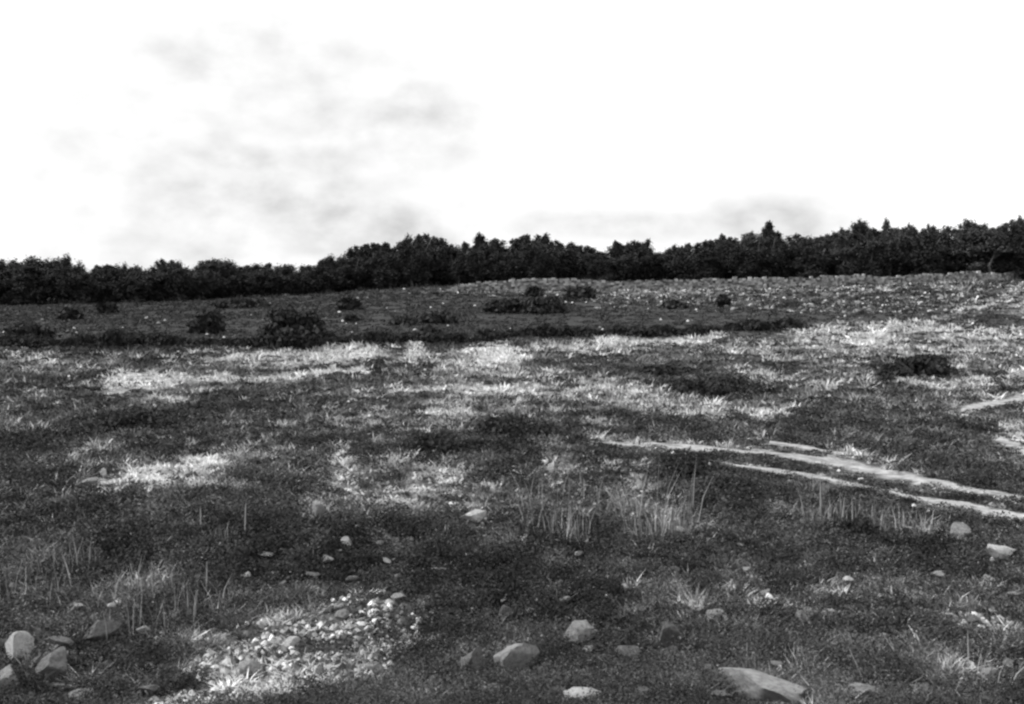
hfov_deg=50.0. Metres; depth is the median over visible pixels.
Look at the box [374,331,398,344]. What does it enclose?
shrub
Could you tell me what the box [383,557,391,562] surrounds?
stone
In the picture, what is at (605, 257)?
broadleaf tree
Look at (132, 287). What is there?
broadleaf tree
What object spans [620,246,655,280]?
broadleaf tree
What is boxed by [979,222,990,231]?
pine tree
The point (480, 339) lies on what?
shrub
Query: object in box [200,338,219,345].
shrub
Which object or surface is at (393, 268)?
broadleaf tree
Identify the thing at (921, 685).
rock
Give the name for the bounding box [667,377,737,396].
bush
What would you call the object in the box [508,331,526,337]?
shrub
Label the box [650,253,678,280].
broadleaf tree
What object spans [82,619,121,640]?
rock
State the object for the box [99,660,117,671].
rock
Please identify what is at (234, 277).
broadleaf tree
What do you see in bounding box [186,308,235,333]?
bush
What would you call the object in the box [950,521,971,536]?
rock
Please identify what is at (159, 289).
conifer tree
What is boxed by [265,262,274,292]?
conifer tree
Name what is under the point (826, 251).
broadleaf tree
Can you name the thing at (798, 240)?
broadleaf tree
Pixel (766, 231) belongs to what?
conifer tree
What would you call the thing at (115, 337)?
shrub
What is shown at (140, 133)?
sky
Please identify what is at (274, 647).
gravel
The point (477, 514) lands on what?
rock
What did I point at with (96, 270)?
broadleaf tree
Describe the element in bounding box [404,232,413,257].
broadleaf tree
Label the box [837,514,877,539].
bush
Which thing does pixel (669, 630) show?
rock
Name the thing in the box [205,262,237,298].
conifer tree
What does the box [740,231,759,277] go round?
pine tree
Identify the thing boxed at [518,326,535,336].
shrub
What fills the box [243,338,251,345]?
shrub
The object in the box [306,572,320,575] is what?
stone
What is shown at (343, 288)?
conifer tree
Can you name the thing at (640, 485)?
rock
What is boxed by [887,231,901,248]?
pine tree
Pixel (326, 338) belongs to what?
shrub
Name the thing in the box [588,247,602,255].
conifer tree
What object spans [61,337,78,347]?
shrub
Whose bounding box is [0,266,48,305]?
conifer tree
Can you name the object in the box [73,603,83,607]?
stone
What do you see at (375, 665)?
rock
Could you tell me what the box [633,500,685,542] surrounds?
rush clump
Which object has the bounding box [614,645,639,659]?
rock
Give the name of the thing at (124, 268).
broadleaf tree
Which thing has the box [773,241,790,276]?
broadleaf tree
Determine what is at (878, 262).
broadleaf tree
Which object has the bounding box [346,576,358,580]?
stone
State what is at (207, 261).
conifer tree
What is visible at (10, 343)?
shrub
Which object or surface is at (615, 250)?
conifer tree
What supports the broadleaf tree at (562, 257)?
on the ground at (606, 366)
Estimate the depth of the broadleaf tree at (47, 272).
191.47 m
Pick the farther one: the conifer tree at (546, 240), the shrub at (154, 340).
the conifer tree at (546, 240)
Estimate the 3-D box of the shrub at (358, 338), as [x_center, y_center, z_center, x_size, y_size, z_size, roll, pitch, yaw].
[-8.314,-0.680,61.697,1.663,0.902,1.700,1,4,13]
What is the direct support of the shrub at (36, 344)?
on the ground at (606, 366)
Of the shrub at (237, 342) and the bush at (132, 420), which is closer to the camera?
the bush at (132, 420)
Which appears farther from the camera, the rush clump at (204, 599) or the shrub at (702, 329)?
the shrub at (702, 329)
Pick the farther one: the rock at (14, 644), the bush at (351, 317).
the bush at (351, 317)
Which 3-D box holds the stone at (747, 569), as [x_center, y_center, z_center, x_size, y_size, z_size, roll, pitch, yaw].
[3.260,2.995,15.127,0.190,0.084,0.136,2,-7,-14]
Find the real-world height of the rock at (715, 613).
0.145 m
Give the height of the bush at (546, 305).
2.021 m
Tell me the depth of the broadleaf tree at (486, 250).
206.08 m
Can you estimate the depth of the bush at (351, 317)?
92.73 m
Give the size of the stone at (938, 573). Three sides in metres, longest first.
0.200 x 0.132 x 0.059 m
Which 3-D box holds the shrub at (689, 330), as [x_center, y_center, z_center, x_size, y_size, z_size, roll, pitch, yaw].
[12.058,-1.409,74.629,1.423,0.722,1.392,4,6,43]
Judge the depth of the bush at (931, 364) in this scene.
44.51 m
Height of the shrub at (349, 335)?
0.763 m
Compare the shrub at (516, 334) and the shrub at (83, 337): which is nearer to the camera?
the shrub at (83, 337)
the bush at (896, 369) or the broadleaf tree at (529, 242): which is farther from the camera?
the broadleaf tree at (529, 242)
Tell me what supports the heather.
on the ground at (606, 366)
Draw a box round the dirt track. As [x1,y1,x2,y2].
[591,395,1023,519]
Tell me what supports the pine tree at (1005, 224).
on the ground at (606, 366)
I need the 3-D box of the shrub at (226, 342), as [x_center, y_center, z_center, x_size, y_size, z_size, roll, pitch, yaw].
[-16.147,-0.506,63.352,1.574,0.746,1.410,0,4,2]
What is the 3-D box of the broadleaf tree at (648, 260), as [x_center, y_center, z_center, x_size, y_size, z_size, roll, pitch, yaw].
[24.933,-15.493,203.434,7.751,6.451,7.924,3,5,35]
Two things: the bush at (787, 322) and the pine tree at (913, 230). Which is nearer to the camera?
the bush at (787, 322)
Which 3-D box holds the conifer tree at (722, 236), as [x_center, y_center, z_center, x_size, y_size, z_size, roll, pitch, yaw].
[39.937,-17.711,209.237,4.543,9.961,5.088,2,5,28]
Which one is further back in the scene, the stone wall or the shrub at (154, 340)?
the stone wall
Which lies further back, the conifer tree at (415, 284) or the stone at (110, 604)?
the conifer tree at (415, 284)
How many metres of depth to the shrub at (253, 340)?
61.04 m
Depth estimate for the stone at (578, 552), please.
16.15 m
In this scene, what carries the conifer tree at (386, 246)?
on the ground at (606, 366)
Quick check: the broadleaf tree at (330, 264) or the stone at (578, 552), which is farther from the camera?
the broadleaf tree at (330, 264)
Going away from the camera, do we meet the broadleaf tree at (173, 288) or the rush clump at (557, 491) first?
the rush clump at (557, 491)
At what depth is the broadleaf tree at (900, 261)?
188.63 m
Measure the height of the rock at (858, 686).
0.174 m
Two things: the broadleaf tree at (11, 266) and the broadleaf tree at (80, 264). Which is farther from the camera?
the broadleaf tree at (80, 264)
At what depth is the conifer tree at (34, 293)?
183.77 m
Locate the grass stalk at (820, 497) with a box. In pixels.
[820,480,820,515]
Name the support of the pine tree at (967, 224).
on the ground at (606, 366)
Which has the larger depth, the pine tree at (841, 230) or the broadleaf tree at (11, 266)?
the pine tree at (841, 230)
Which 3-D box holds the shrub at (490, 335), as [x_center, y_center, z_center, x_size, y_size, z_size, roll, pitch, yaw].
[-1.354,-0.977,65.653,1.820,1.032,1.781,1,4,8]
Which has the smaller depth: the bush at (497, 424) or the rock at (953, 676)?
the rock at (953, 676)
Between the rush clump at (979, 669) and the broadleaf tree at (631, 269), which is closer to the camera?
the rush clump at (979, 669)
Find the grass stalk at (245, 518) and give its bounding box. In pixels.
[244,503,245,532]
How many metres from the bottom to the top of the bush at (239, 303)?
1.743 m
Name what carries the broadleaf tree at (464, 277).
on the ground at (606, 366)
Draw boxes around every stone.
[9,583,17,589]
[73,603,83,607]
[82,477,98,484]
[100,468,106,475]
[107,602,115,607]
[136,625,151,633]
[261,552,273,556]
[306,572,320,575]
[321,555,333,562]
[341,536,351,545]
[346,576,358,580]
[376,540,384,544]
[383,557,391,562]
[391,593,405,599]
[559,596,570,601]
[574,551,583,555]
[620,583,630,590]
[742,567,753,571]
[759,588,769,595]
[769,660,782,665]
[842,576,853,582]
[934,571,947,576]
[967,614,978,622]
[982,574,994,581]
[989,608,1000,613]
[1002,658,1013,667]
[1006,591,1019,595]
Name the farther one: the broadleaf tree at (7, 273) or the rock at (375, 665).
the broadleaf tree at (7, 273)
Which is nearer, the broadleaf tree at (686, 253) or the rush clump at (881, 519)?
the rush clump at (881, 519)
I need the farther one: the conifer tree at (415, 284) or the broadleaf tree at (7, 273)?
the conifer tree at (415, 284)
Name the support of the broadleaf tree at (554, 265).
on the ground at (606, 366)
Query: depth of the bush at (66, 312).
103.74 m
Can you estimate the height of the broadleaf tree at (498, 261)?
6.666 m
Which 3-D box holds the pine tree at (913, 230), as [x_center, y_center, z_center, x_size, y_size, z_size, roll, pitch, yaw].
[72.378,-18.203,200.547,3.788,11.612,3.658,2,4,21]
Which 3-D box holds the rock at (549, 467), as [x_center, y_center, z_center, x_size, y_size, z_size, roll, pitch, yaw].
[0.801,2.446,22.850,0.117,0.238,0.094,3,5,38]
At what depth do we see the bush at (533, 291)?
138.55 m
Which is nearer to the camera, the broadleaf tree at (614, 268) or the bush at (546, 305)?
the bush at (546, 305)
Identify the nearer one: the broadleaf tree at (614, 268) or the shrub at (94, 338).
the shrub at (94, 338)
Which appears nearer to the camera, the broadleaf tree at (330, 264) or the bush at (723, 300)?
the bush at (723, 300)
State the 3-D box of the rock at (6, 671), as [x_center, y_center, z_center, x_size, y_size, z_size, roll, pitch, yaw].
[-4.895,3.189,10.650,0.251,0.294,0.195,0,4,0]
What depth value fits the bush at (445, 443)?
25.15 m
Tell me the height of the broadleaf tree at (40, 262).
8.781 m
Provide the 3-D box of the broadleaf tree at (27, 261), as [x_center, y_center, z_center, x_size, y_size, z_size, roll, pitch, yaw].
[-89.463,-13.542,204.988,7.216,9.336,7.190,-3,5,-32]
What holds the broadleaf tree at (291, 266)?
on the ground at (606, 366)
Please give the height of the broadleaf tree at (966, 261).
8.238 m
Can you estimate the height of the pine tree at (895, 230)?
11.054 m
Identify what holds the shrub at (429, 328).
on the ground at (606, 366)
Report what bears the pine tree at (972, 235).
on the ground at (606, 366)
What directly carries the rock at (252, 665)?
on the ground at (606, 366)
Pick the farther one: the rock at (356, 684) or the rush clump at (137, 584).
the rush clump at (137, 584)
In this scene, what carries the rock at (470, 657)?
on the ground at (606, 366)
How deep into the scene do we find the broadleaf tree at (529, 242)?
213.27 m
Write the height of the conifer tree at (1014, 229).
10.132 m
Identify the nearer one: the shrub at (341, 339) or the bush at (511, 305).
the shrub at (341, 339)
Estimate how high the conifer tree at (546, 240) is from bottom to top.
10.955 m
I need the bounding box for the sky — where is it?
[0,0,1023,273]
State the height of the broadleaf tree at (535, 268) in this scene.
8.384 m
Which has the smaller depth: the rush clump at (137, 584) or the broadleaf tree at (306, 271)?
the rush clump at (137, 584)
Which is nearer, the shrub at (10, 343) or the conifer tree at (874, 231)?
the shrub at (10, 343)
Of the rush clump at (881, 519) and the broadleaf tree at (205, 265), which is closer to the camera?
the rush clump at (881, 519)
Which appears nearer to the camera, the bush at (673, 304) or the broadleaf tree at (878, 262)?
the bush at (673, 304)
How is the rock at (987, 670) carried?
on the ground at (606, 366)
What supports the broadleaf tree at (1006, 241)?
on the ground at (606, 366)
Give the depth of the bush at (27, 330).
69.81 m
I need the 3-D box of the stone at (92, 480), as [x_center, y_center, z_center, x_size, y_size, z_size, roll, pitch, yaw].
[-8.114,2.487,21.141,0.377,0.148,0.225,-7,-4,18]
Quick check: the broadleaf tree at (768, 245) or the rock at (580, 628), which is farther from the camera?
the broadleaf tree at (768, 245)
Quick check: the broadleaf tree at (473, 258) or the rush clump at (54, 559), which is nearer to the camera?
the rush clump at (54, 559)
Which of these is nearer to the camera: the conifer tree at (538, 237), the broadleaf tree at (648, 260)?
the broadleaf tree at (648, 260)
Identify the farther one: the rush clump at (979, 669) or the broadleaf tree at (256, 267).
the broadleaf tree at (256, 267)
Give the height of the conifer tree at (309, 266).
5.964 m
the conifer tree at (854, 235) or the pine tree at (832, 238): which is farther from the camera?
the pine tree at (832, 238)
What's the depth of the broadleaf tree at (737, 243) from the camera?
217.47 m
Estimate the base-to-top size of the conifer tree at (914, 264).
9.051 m
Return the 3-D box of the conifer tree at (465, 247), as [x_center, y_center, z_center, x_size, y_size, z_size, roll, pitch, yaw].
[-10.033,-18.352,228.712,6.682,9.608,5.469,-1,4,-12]
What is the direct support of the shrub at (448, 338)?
on the ground at (606, 366)
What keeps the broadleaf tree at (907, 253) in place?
on the ground at (606, 366)
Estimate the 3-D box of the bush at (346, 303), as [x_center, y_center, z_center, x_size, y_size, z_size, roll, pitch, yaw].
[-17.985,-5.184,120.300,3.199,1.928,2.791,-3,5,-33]
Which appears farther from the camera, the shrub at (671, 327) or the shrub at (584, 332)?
the shrub at (671, 327)
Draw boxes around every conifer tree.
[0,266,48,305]
[1,264,54,304]
[89,264,116,296]
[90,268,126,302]
[139,271,169,301]
[154,259,166,269]
[163,260,174,297]
[197,260,209,266]
[201,262,222,298]
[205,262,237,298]
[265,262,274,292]
[283,274,316,294]
[302,264,313,271]
[328,267,365,292]
[338,248,359,288]
[348,245,359,287]
[356,244,380,288]
[364,242,379,258]
[380,241,393,287]
[395,240,420,286]
[413,234,423,284]
[421,232,433,283]
[428,244,460,285]
[432,237,456,283]
[460,241,471,283]
[472,231,487,282]
[491,239,507,279]
[507,238,524,280]
[534,234,541,241]
[538,232,552,278]
[549,239,559,257]
[552,243,566,280]
[568,244,578,258]
[575,245,588,279]
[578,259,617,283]
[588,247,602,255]
[607,240,623,281]
[624,240,641,279]
[638,238,652,279]
[665,245,678,281]
[677,242,698,279]
[684,249,722,279]
[692,242,704,254]
[696,239,718,278]
[713,233,727,281]
[727,236,738,276]
[758,220,777,277]
[772,230,783,240]
[775,234,801,277]
[829,230,870,275]
[838,229,849,247]
[866,227,880,252]
[896,232,947,275]
[1000,225,1023,273]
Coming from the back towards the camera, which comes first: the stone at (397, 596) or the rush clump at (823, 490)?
the rush clump at (823, 490)
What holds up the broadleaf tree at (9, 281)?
on the ground at (606, 366)
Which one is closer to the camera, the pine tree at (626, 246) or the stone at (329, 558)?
the stone at (329, 558)
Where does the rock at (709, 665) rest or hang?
on the ground at (606, 366)
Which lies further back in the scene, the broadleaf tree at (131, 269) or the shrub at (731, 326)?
the broadleaf tree at (131, 269)
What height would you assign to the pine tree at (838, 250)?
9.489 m
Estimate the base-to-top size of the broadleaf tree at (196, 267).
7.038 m
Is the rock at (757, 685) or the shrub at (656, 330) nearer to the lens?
the rock at (757, 685)
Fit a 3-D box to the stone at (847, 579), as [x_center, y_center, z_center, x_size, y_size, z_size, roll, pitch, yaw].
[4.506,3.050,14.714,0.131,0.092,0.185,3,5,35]
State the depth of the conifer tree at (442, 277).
206.80 m
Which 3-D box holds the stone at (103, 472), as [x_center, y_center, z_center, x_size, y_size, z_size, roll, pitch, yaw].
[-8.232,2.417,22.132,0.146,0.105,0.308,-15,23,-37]
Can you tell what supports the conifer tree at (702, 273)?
on the ground at (606, 366)
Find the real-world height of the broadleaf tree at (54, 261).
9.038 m
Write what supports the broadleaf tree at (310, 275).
on the ground at (606, 366)
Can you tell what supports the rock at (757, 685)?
on the ground at (606, 366)
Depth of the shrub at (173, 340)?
65.28 m
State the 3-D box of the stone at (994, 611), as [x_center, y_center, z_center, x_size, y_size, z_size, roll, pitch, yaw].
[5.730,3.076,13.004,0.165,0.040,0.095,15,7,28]
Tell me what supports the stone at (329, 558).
on the ground at (606, 366)
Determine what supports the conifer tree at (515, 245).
on the ground at (606, 366)
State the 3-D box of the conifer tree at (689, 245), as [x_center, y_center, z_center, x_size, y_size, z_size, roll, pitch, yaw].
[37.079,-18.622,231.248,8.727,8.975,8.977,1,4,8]
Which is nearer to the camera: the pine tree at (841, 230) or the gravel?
the gravel
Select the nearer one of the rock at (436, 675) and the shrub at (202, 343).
the rock at (436, 675)
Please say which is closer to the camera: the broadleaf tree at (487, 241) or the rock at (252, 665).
the rock at (252, 665)
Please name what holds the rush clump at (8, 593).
on the ground at (606, 366)
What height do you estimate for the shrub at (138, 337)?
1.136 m
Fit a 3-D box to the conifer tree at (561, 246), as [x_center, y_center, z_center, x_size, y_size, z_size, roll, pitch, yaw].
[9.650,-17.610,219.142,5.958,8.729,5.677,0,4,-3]
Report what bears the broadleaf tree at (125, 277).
on the ground at (606, 366)
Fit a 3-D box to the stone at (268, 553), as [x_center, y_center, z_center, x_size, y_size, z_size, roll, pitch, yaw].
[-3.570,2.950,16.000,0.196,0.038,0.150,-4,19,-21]
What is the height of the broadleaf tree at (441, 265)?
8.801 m
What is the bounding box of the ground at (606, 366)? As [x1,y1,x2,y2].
[0,280,1023,701]
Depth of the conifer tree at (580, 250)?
221.97 m
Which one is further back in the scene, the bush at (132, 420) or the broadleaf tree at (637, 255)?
the broadleaf tree at (637, 255)
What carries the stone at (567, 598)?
on the ground at (606, 366)
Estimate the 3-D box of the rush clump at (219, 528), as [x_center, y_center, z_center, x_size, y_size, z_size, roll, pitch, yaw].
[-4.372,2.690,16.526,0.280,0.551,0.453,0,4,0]
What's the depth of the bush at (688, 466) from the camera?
22.60 m
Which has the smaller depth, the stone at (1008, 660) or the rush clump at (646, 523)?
the stone at (1008, 660)
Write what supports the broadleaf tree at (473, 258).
on the ground at (606, 366)
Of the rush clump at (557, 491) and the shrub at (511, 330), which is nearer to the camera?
the rush clump at (557, 491)
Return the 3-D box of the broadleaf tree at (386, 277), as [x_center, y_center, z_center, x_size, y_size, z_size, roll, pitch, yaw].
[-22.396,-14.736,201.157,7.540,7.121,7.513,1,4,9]
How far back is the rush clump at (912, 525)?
17.40 m
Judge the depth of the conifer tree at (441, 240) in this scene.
220.87 m
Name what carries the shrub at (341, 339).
on the ground at (606, 366)
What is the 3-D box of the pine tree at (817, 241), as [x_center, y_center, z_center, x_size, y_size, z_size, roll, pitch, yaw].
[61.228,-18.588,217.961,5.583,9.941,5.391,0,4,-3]
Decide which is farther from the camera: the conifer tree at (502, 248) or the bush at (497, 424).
the conifer tree at (502, 248)
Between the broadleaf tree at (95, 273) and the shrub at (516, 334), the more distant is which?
the broadleaf tree at (95, 273)
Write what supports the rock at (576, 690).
on the ground at (606, 366)
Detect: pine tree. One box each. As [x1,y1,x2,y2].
[603,243,630,280]
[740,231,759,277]
[811,233,831,275]
[819,234,837,250]
[830,232,863,278]
[831,227,850,237]
[848,216,869,247]
[878,217,893,276]
[879,226,899,234]
[882,227,900,276]
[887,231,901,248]
[892,230,917,276]
[901,222,918,252]
[920,223,937,237]
[929,229,947,274]
[940,225,960,240]
[946,228,999,272]
[955,218,982,243]
[963,229,1018,273]
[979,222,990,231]
[999,220,1017,241]
[1011,215,1023,232]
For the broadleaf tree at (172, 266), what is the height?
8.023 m
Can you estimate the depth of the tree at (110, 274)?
190.32 m
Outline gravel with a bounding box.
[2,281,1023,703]
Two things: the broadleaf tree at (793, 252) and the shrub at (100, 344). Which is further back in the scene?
the broadleaf tree at (793, 252)
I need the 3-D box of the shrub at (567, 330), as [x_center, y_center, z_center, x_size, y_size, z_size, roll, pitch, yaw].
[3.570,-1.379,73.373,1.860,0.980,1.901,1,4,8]
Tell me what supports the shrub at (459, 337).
on the ground at (606, 366)
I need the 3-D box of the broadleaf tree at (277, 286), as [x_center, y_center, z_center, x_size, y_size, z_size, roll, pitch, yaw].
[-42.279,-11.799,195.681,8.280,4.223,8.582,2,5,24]
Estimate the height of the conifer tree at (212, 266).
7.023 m
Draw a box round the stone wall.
[435,271,1023,291]
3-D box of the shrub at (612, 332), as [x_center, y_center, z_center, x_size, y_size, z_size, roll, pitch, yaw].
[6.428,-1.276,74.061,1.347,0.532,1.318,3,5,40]
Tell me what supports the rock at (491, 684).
on the ground at (606, 366)
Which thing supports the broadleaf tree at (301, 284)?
on the ground at (606, 366)
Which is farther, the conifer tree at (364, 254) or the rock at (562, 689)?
the conifer tree at (364, 254)
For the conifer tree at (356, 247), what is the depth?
232.05 m
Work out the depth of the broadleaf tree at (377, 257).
202.48 m
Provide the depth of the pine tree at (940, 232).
204.17 m
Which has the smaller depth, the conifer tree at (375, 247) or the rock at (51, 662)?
the rock at (51, 662)
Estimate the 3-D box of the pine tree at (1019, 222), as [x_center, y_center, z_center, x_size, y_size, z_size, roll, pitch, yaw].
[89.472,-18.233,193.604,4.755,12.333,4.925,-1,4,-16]
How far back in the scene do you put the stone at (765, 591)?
13.56 m
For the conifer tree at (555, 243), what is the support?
on the ground at (606, 366)
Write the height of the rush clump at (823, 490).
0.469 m
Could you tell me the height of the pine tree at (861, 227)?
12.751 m
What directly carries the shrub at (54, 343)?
on the ground at (606, 366)
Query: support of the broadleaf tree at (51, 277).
on the ground at (606, 366)
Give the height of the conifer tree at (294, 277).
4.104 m
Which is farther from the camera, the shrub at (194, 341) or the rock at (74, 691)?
the shrub at (194, 341)
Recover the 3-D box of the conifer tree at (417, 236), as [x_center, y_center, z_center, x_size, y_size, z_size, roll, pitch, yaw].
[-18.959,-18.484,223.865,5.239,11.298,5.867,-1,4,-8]
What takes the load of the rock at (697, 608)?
on the ground at (606, 366)
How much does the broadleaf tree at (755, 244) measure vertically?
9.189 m
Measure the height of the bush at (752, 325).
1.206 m
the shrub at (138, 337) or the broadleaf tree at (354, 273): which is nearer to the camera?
the shrub at (138, 337)
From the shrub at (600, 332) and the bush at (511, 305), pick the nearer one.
the shrub at (600, 332)
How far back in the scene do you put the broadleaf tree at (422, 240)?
211.22 m
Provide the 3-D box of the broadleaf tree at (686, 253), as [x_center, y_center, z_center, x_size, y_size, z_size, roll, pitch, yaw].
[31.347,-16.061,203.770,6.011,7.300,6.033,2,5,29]
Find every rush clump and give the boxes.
[0,556,70,607]
[25,534,95,577]
[98,553,164,599]
[103,581,199,639]
[157,559,197,597]
[170,572,230,619]
[214,513,232,544]
[320,668,371,693]
[507,455,602,513]
[518,497,579,534]
[545,505,597,546]
[602,455,712,522]
[622,501,670,543]
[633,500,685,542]
[656,495,700,536]
[794,474,832,495]
[797,489,855,528]
[821,501,888,524]
[849,500,912,532]
[883,508,947,541]
[932,644,1023,689]
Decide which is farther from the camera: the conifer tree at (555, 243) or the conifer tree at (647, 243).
the conifer tree at (555, 243)
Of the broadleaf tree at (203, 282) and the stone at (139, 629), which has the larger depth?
the broadleaf tree at (203, 282)
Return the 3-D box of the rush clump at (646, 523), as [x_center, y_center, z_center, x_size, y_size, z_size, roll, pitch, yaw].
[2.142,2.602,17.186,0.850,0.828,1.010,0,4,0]
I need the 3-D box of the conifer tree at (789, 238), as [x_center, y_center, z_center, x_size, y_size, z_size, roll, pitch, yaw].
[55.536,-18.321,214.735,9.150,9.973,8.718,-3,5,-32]
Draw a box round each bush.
[0,322,61,339]
[56,306,85,319]
[87,411,179,433]
[95,301,119,313]
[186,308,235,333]
[209,297,277,308]
[252,304,336,351]
[322,331,335,337]
[335,297,362,310]
[343,313,360,321]
[383,316,417,325]
[409,435,468,456]
[414,310,458,323]
[473,416,538,437]
[482,297,525,313]
[520,296,576,313]
[524,285,544,296]
[562,284,596,298]
[635,364,683,375]
[656,459,708,480]
[658,299,687,308]
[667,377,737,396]
[716,293,731,306]
[738,318,777,330]
[772,316,806,328]
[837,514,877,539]
[877,362,912,378]
[895,353,956,377]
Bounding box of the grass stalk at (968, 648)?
[967,632,968,669]
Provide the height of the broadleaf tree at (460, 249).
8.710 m
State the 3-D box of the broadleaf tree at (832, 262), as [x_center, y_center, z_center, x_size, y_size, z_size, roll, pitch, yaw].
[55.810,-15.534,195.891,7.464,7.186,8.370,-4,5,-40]
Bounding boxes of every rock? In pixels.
[0,665,20,690]
[5,631,33,658]
[29,655,43,669]
[35,646,67,681]
[48,636,75,647]
[68,688,91,698]
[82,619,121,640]
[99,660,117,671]
[136,684,158,696]
[238,660,262,676]
[284,636,300,647]
[312,501,326,517]
[335,609,348,620]
[347,682,357,695]
[367,663,383,673]
[429,673,440,684]
[457,646,483,673]
[462,509,485,522]
[487,683,507,690]
[493,643,539,671]
[498,605,516,624]
[547,464,553,472]
[550,685,565,697]
[563,687,601,701]
[564,620,597,642]
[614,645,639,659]
[627,686,658,696]
[637,478,642,489]
[659,622,682,647]
[659,645,683,660]
[692,605,704,612]
[701,664,713,671]
[705,609,723,620]
[710,690,732,699]
[718,667,807,703]
[796,610,808,624]
[849,682,882,698]
[910,682,934,693]
[947,673,959,683]
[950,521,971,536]
[981,667,997,676]
[985,544,1015,558]
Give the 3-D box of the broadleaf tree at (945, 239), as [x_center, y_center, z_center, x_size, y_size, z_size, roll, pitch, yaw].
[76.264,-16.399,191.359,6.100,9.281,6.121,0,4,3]
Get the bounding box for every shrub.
[0,334,18,346]
[2,336,33,348]
[17,337,43,347]
[29,338,52,347]
[39,338,59,346]
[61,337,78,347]
[72,332,96,345]
[82,335,100,346]
[88,342,108,347]
[96,329,127,346]
[122,336,136,345]
[127,331,148,345]
[144,333,169,345]
[159,335,182,345]
[179,337,189,344]
[182,337,206,344]
[196,342,211,346]
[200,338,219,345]
[218,337,237,347]
[231,336,245,346]
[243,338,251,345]
[250,333,263,347]
[321,336,331,344]
[326,335,346,344]
[342,334,354,343]
[348,332,374,344]
[357,330,382,344]
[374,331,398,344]
[396,332,415,342]
[414,323,442,340]
[421,332,448,342]
[443,334,454,343]
[448,332,468,343]
[470,337,488,342]
[474,328,504,341]
[497,330,507,338]
[502,328,519,335]
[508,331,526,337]
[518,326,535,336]
[531,323,559,337]
[558,325,578,336]
[573,327,596,336]
[594,329,608,336]
[605,324,626,335]
[605,330,616,335]
[622,325,648,337]
[648,324,674,336]
[667,324,677,331]
[672,328,684,334]
[680,327,699,334]
[688,324,708,333]
[708,326,720,332]
[721,321,740,330]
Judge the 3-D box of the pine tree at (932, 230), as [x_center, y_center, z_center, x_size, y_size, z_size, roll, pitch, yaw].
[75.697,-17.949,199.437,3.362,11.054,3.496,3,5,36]
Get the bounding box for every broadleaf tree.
[0,257,18,301]
[0,262,23,299]
[0,267,16,302]
[0,267,22,295]
[0,276,8,300]
[14,256,53,270]
[22,256,49,276]
[36,266,78,303]
[40,257,57,300]
[42,267,62,302]
[45,264,93,303]
[50,256,77,274]
[52,252,75,301]
[53,270,95,302]
[71,259,88,269]
[73,265,87,298]
[81,267,107,300]
[82,269,104,301]
[88,274,116,300]
[111,270,160,301]
[114,262,140,274]
[114,270,139,301]
[117,261,131,297]
[134,266,146,298]
[145,264,158,271]
[149,271,183,300]
[157,260,186,298]
[159,266,196,300]
[179,270,215,299]
[183,268,216,298]
[185,263,202,272]
[201,257,230,295]
[217,267,250,296]
[225,259,245,273]
[227,272,255,296]
[242,264,254,294]
[244,271,275,296]
[245,263,280,274]
[248,267,286,296]
[257,274,295,295]
[273,263,292,271]
[273,264,295,293]
[277,263,307,278]
[284,275,314,294]
[297,269,331,293]
[299,265,320,289]
[308,264,342,292]
[317,253,339,272]
[336,256,374,290]
[350,257,378,289]
[363,248,389,288]
[369,252,405,288]
[383,251,413,286]
[392,240,433,287]
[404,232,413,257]
[409,239,444,286]
[412,234,438,284]
[428,242,455,285]
[445,253,470,285]
[448,258,485,283]
[452,244,466,283]
[461,249,493,283]
[476,242,507,284]
[482,238,495,259]
[483,251,520,283]
[498,252,526,280]
[510,239,542,278]
[518,235,551,251]
[518,242,556,283]
[533,244,567,278]
[553,246,578,280]
[556,248,598,279]
[578,253,605,279]
[600,251,628,268]
[604,256,627,281]
[605,255,643,281]
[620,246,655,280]
[627,251,664,280]
[646,251,664,279]
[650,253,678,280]
[665,249,714,281]
[670,246,691,279]
[701,247,729,278]
[715,239,742,278]
[722,244,771,280]
[736,237,748,248]
[741,236,774,277]
[753,235,792,279]
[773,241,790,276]
[773,244,804,279]
[776,236,789,248]
[788,235,818,257]
[790,246,829,280]
[796,238,820,273]
[802,249,842,275]
[809,241,847,275]
[856,236,887,276]
[857,237,900,276]
[872,235,910,276]
[898,243,924,276]
[906,234,962,274]
[937,231,963,274]
[948,238,970,272]
[955,239,1002,271]
[985,234,1019,273]
[1008,231,1023,277]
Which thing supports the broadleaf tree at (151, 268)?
on the ground at (606, 366)
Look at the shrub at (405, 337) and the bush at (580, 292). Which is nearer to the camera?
the shrub at (405, 337)
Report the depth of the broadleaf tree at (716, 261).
196.91 m
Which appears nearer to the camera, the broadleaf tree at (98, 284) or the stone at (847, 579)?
the stone at (847, 579)
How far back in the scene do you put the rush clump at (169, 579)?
14.13 m
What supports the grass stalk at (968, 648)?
on the ground at (606, 366)
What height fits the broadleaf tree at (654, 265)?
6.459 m
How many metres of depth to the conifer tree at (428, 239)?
229.77 m
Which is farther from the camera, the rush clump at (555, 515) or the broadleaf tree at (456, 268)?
the broadleaf tree at (456, 268)
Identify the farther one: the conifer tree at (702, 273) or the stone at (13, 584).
the conifer tree at (702, 273)
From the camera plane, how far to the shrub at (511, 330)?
70.93 m
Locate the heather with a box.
[0,279,1023,703]
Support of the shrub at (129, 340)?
on the ground at (606, 366)
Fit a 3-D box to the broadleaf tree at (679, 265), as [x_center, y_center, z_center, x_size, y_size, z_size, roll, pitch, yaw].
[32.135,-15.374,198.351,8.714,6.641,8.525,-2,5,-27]

